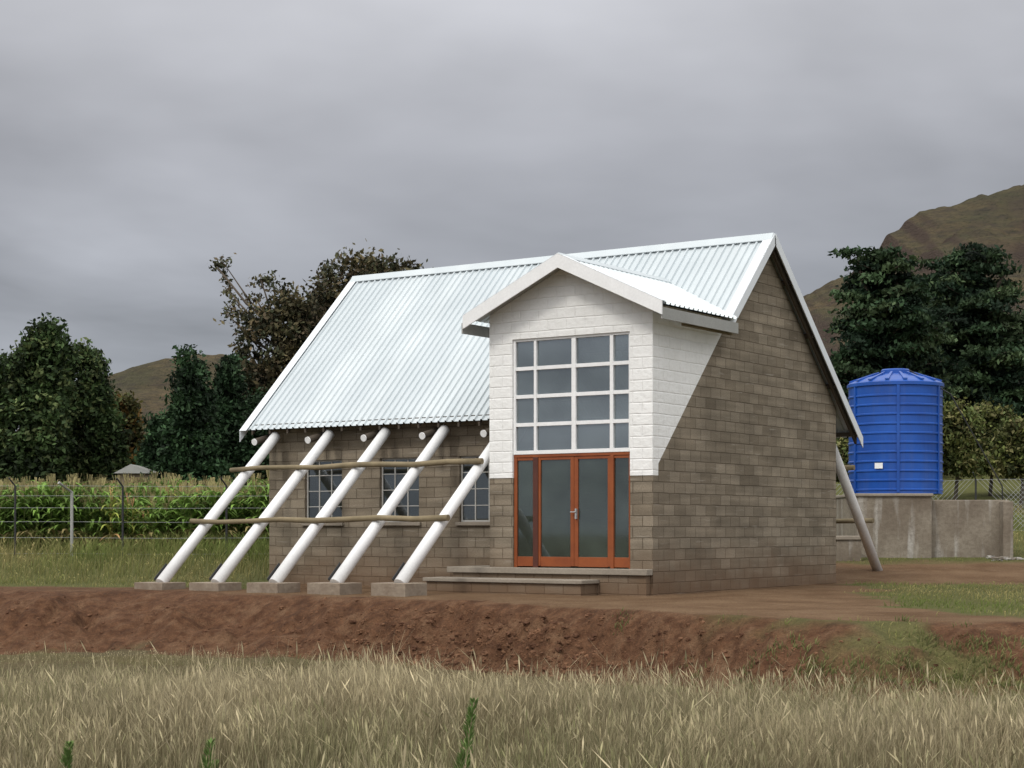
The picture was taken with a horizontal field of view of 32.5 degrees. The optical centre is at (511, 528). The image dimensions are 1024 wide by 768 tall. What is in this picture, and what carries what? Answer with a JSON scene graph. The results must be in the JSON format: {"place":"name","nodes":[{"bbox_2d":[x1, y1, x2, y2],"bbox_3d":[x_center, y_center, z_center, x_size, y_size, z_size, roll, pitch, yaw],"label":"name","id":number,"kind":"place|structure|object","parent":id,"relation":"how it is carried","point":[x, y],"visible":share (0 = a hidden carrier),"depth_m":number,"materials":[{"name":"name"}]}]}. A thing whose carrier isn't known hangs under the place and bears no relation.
{"place":"outdoors","nodes":[
{"label":"outdoors","id":0,"kind":"place"},
{"bbox_2d":[17,354,272,436],"bbox_3d":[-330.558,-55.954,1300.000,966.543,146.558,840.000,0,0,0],"label":"hill","id":1,"kind":"structure","parent":0,"point":[145,383],"depth_m":1174.03,"materials":[{"name":"brown soil"}]},
{"bbox_2d":[0,631,1023,767],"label":"dry grass","id":2,"kind":"structure","parent":0,"point":[69,713],"depth_m":15.50,"materials":[{"name":"beige plant"}]},
{"bbox_2d":[0,473,1023,767],"bbox_3d":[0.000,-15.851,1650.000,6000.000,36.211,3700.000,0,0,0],"label":"ground","id":3,"kind":"structure","parent":0,"point":[810,613],"depth_m":28.32,"materials":[{"name":"soil"}]},
{"bbox_2d":[0,312,84,486],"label":"willow tree","id":4,"kind":"object","parent":3,"relation":"on","point":[34,404],"visible":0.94,"depth_m":82.84,"materials":[{"name":"green plant"}]},
{"bbox_2d":[58,481,72,555],"bbox_3d":[-11.119,-0.204,43.758,0.080,1.964,0.451,0,0,40],"label":"white fence post","id":5,"kind":"object","parent":3,"relation":"on","point":[71,510],"visible":0.79,"depth_m":43.87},
{"bbox_2d":[58,740,73,767],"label":"weed plant","id":6,"kind":"object","parent":3,"relation":"on","point":[65,759],"visible":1,"depth_m":11.88,"materials":[{"name":"green plant"}]},
{"bbox_2d":[59,337,135,486],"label":"willow tree","id":7,"kind":"object","parent":3,"relation":"on","point":[100,437],"visible":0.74,"depth_m":87.22,"materials":[{"name":"green plant"}]},
{"bbox_2d":[0,478,227,555],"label":"wire fence","id":8,"kind":"object","parent":3,"relation":"on","point":[226,518],"visible":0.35,"depth_m":44.00,"materials":[{"name":"black metal"}]},
{"bbox_2d":[110,390,147,490],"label":"poplar tree","id":9,"kind":"object","parent":3,"relation":"on","point":[129,406],"visible":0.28,"depth_m":91.65,"materials":[{"name":"green plant"}]},
{"bbox_2d":[0,470,268,549],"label":"maize crop","id":10,"kind":"object","parent":3,"relation":"on","point":[97,503],"visible":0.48,"depth_m":46.65,"materials":[{"name":"green plant"}]},
{"bbox_2d":[115,464,159,489],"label":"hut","id":11,"kind":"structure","parent":3,"relation":"on","point":[135,470],"depth_m":80.96,"materials":[{"name":"metal"}]},
{"bbox_2d":[132,410,165,467],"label":"cypress tree","id":12,"kind":"object","parent":3,"relation":"on","point":[147,455],"visible":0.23,"depth_m":83.18,"materials":[{"name":"green plant"}]},
{"bbox_2d":[140,344,239,485],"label":"cypress tree","id":13,"kind":"object","parent":3,"relation":"on","point":[192,435],"visible":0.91,"depth_m":78.51,"materials":[{"name":"green plant"}]},
{"bbox_2d":[199,737,215,767],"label":"weed plant","id":14,"kind":"object","parent":3,"relation":"on","point":[207,752],"visible":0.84,"depth_m":11.79,"materials":[{"name":"green plant"}]},
{"bbox_2d":[211,759,219,767],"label":"weed plant","id":15,"kind":"object","parent":3,"relation":"on","point":[216,763],"visible":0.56,"depth_m":12.09,"materials":[{"name":"green plant"}]},
{"bbox_2d":[206,353,250,467],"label":"cypress tree","id":16,"kind":"object","parent":3,"relation":"on","point":[227,380],"visible":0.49,"depth_m":84.71,"materials":[{"name":"green plant"}]},
{"bbox_2d":[227,387,268,485],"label":"cypress tree","id":17,"kind":"object","parent":3,"relation":"on","point":[247,449],"visible":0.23,"depth_m":81.77,"materials":[{"name":"green plant"}]},
{"bbox_2d":[209,253,325,398],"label":"eucalyptus tree","id":18,"kind":"object","parent":3,"relation":"on","point":[294,332],"visible":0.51,"depth_m":99.23,"materials":[{"name":"green plant"}]},
{"bbox_2d":[134,425,488,596],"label":"slanted pole buttress","id":19,"kind":"structure","parent":3,"relation":"on","point":[401,585],"depth_m":33.49,"materials":[{"name":"white paint"}]},
{"bbox_2d":[302,238,433,313],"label":"eucalyptus tree","id":20,"kind":"object","parent":3,"relation":"on","point":[326,292],"visible":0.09,"depth_m":102.57,"materials":[{"name":"green plant"}]},
{"bbox_2d":[453,752,465,767],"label":"weed plant","id":21,"kind":"object","parent":3,"relation":"on","point":[463,762],"visible":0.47,"depth_m":12.28,"materials":[{"name":"green plant"}]},
{"bbox_2d":[456,697,478,767],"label":"weed plant","id":22,"kind":"object","parent":3,"relation":"on","point":[470,717],"visible":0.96,"depth_m":11.98,"materials":[{"name":"green plant"}]},
{"bbox_2d":[0,505,1023,702],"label":"meadow grass","id":23,"kind":"structure","parent":3,"relation":"on","point":[221,550],"depth_m":40.86,"materials":[{"name":"green plant"}]},
{"bbox_2d":[0,593,1023,709],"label":"soil clods","id":24,"kind":"object","parent":3,"relation":"on","point":[533,645],"visible":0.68,"depth_m":26.80,"materials":[{"name":"brown soil"}]},
{"bbox_2d":[423,565,652,595],"bbox_3d":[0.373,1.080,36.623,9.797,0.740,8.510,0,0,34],"label":"porch step","id":25,"kind":"object","parent":3,"relation":"on","point":[580,581],"visible":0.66,"depth_m":31.70,"materials":[{"name":"concrete"}]},
{"bbox_2d":[269,257,835,595],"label":"block walls","id":26,"kind":"structure","parent":3,"relation":"on","point":[738,492],"depth_m":34.97,"materials":[{"name":"concrete"}]},
{"bbox_2d":[251,427,488,444],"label":"rafter pole ends","id":27,"kind":"object","parent":26,"relation":"attached to","point":[371,435],"visible":0.81,"depth_m":35.44,"materials":[{"name":"white paint"}]},
{"bbox_2d":[301,331,629,568],"bbox_3d":[0.770,-1.405,36.964,8.595,4.230,8.000,0,0,34],"label":"window and door frames","id":28,"kind":"structure","parent":26,"relation":"in","point":[611,454],"depth_m":32.06,"materials":[{"name":"paint"}]},
{"bbox_2d":[518,458,628,557],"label":"glass panes","id":29,"kind":"object","parent":28,"relation":"on","point":[593,508],"visible":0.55,"depth_m":32.06,"materials":[{"name":"glass"}]},
{"bbox_2d":[239,233,862,447],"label":"roof trim","id":30,"kind":"structure","parent":26,"relation":"on","point":[571,264],"depth_m":34.58,"materials":[{"name":"white metal"}]},
{"bbox_2d":[247,238,857,437],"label":"metal roof sheets","id":31,"kind":"object","parent":30,"relation":"on","point":[392,349],"visible":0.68,"depth_m":37.05,"materials":[{"name":"silver metal"}]},
{"bbox_2d":[461,268,737,337],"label":"dormer fascia","id":32,"kind":"structure","parent":30,"relation":"attached to","point":[701,322],"depth_m":32.17,"materials":[{"name":"white wood"}]},
{"bbox_2d":[250,247,856,443],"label":"roof timbers","id":33,"kind":"object","parent":26,"relation":"on","point":[809,334],"visible":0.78,"depth_m":36.74,"materials":[{"name":"wood"}]},
{"bbox_2d":[489,269,721,477],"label":"white plaster gable","id":34,"kind":"structure","parent":26,"relation":"on","point":[669,359],"depth_m":32.01,"materials":[{"name":"white paint"}]},
{"bbox_2d":[612,607,1023,721],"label":"bank weeds","id":35,"kind":"object","parent":3,"relation":"on","point":[929,671],"visible":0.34,"depth_m":21.64,"materials":[{"name":"green plant"}]},
{"bbox_2d":[836,437,848,482],"bbox_3d":[11.319,-1.781,60.015,2.012,3.095,1.970,0,0,0],"label":"bush","id":36,"kind":"object","parent":3,"relation":"on","point":[843,447],"visible":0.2,"depth_m":59.53,"materials":[{"name":"green plant"}]},
{"bbox_2d":[836,536,860,560],"bbox_3d":[8.124,0.515,42.600,0.680,0.700,0.580,0,0,0],"label":"concrete inspection box","id":37,"kind":"object","parent":3,"relation":"on","point":[848,548],"visible":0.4,"depth_m":42.35,"materials":[{"name":"grey concrete"}]},
{"bbox_2d":[836,445,882,570],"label":"slanted pole buttress","id":38,"kind":"structure","parent":3,"relation":"on","point":[859,520],"depth_m":39.35,"materials":[{"name":"white paint"}]},
{"bbox_2d":[823,243,974,441],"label":"cedar tree","id":39,"kind":"object","parent":3,"relation":"on","point":[886,322],"visible":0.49,"depth_m":75.03,"materials":[{"name":"green plant"}]},
{"bbox_2d":[836,493,1012,557],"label":"tank platform","id":40,"kind":"structure","parent":3,"relation":"on","point":[913,525],"depth_m":43.20,"materials":[{"name":"concrete"}]},
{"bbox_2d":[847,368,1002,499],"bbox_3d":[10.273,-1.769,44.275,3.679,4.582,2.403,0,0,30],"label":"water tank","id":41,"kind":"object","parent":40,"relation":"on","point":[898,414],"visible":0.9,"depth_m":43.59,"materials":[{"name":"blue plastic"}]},
{"bbox_2d":[838,472,1023,530],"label":"chain link fence","id":42,"kind":"object","parent":3,"relation":"on","point":[975,479],"visible":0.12,"depth_m":49.92,"materials":[{"name":"black metal"}]},
{"bbox_2d":[918,272,950,355],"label":"cedar tree","id":43,"kind":"object","parent":3,"relation":"on","point":[948,299],"visible":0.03,"depth_m":85.09,"materials":[{"name":"green plant"}]},
{"bbox_2d":[943,396,990,499],"bbox_3d":[15.571,-2.726,61.939,2.463,4.024,2.296,0,0,0],"label":"bush","id":44,"kind":"object","parent":3,"relation":"on","point":[962,452],"visible":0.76,"depth_m":61.39,"materials":[{"name":"green plant"}]},
{"bbox_2d":[919,242,1023,419],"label":"cedar tree","id":45,"kind":"object","parent":3,"relation":"on","point":[988,345],"visible":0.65,"depth_m":79.59,"materials":[{"name":"green plant"}]},
{"bbox_2d":[963,397,1020,495],"bbox_3d":[17.389,-2.832,64.043,2.945,3.884,2.551,0,0,0],"label":"bush","id":46,"kind":"object","parent":3,"relation":"on","point":[993,416],"visible":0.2,"depth_m":63.29,"materials":[{"name":"green plant"}]},
{"bbox_2d":[984,411,1023,507],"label":"bush","id":47,"kind":"object","parent":3,"relation":"on","point":[1005,458],"visible":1,"depth_m":57.58,"materials":[{"name":"green plant"}]},
{"bbox_2d":[986,555,1023,560],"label":"rubble","id":48,"kind":"object","parent":3,"relation":"on","point":[1002,558],"visible":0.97,"depth_m":42.67,"materials":[{"name":"grey stone"}]},
{"bbox_2d":[1010,309,1023,402],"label":"cedar tree","id":49,"kind":"object","parent":3,"relation":"on","point":[1020,382],"visible":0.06,"depth_m":84.03,"materials":[{"name":"green plant"}]},
{"bbox_2d":[0,0,1023,430],"label":"sky","id":50,"kind":"structure","parent":0,"point":[143,143],"materials":[{"name":"grey"}]},
{"bbox_2d":[803,185,1023,381],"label":"hill","id":51,"kind":"structure","parent":0,"point":[991,220],"depth_m":758.94,"materials":[{"name":"brown soil"}]}
]}

